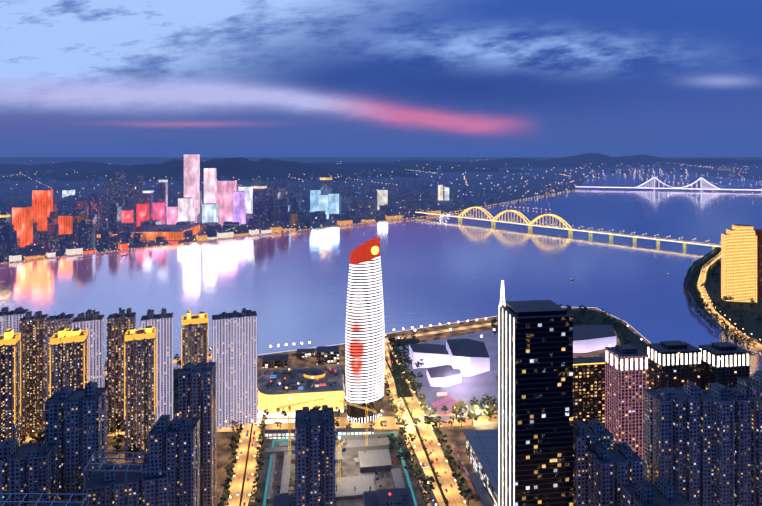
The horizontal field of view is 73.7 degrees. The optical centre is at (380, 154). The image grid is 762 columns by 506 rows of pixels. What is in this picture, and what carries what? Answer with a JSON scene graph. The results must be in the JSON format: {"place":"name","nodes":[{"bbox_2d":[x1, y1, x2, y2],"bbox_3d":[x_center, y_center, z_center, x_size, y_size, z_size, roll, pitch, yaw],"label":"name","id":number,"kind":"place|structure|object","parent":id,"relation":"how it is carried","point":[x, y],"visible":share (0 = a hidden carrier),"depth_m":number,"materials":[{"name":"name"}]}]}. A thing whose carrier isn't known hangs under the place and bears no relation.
{"place":"outdoors","nodes":[
{"label":"outdoors","id":0,"kind":"place"},
{"bbox_2d":[0,168,761,379],"bbox_3d":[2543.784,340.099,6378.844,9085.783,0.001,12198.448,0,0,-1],"label":"river","id":1,"kind":"structure","parent":0,"point":[290,288],"depth_m":1502.04,"materials":[{"name":"liquid"}]},
{"bbox_2d":[0,157,761,262],"bbox_3d":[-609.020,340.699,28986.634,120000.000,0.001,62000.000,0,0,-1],"label":"ground","id":2,"kind":"structure","parent":0,"point":[508,179],"depth_m":6650.67,"materials":[{"name":"blue"}]},
{"bbox_2d":[0,184,581,263],"bbox_3d":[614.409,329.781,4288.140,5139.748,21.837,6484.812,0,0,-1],"label":"waterfront promenade","id":3,"kind":"structure","parent":2,"relation":"on","point":[81,251],"depth_m":2057.68,"materials":[{"name":"orange"}]},
{"bbox_2d":[0,154,761,261],"bbox_3d":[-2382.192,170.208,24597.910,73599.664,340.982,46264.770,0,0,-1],"label":"city","id":4,"kind":"object","parent":2,"relation":"on","point":[211,207],"visible":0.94,"depth_m":2445.79,"materials":[{"name":"multicoloured"}]},
{"bbox_2d":[1,156,759,263],"bbox_3d":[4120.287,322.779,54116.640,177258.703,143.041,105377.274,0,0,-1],"label":"city lights","id":5,"kind":"object","parent":4,"relation":"attached to","point":[420,195],"visible":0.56,"depth_m":5400.99},
{"bbox_2d":[416,207,720,251],"bbox_3d":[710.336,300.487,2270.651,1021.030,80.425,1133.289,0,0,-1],"label":"arch bridge","id":6,"kind":"structure","parent":2,"relation":"on","point":[569,229],"depth_m":2215.39,"materials":[{"name":"yellow metal"}]},
{"bbox_2d":[575,177,761,191],"bbox_3d":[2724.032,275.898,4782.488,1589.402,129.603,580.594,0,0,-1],"label":"suspension bridge","id":7,"kind":"structure","parent":2,"relation":"on","point":[700,179],"depth_m":4745.83,"materials":[{"name":"grey metal"}]},
{"bbox_2d":[0,153,761,180],"bbox_3d":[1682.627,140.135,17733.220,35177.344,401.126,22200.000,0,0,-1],"label":"hills","id":8,"kind":"structure","parent":0,"point":[264,169],"depth_m":10152.70,"materials":[{"name":"blue"}]},
{"bbox_2d":[0,0,761,156],"label":"sky","id":9,"kind":"structure","parent":0,"point":[79,78],"materials":[{"name":"blue"}]},
{"bbox_2d":[20,252,761,505],"bbox_3d":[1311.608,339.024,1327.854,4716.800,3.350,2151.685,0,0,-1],"label":"bank ground","id":10,"kind":"structure","parent":0,"point":[456,436],"depth_m":833.91,"materials":[{"name":"concrete"}]},
{"bbox_2d":[345,237,384,422],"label":"skyscraper","id":11,"kind":"structure","parent":10,"relation":"on","point":[365,351],"depth_m":642.76,"materials":[{"name":"grey glass"}]},
{"bbox_2d":[0,224,761,505],"bbox_3d":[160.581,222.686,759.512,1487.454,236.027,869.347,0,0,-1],"label":"high-rise buildings","id":12,"kind":"structure","parent":10,"relation":"on","point":[671,423],"depth_m":399.00,"materials":[{"name":"grey"}]},
{"bbox_2d":[20,247,761,505],"bbox_3d":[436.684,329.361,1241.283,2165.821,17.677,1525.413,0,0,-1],"label":"trees","id":13,"kind":"object","parent":10,"relation":"on","point":[472,414],"visible":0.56,"depth_m":658.71,"materials":[{"name":"green plant"}]},
{"bbox_2d":[29,254,760,505],"bbox_3d":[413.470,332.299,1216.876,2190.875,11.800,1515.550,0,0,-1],"label":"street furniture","id":14,"kind":"object","parent":10,"relation":"on","point":[423,465],"visible":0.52,"depth_m":610.37,"materials":[{"name":"yellow"}]},
{"bbox_2d":[248,325,615,505],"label":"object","id":15,"kind":"structure","parent":10,"relation":"on","point":[455,369],"depth_m":658.97,"materials":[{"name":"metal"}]},
{"bbox_2d":[21,255,761,505],"bbox_3d":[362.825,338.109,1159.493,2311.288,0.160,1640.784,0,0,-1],"label":"roads","id":16,"kind":"structure","parent":0,"point":[244,468],"depth_m":611.08,"materials":[{"name":"yellow asphalt"}]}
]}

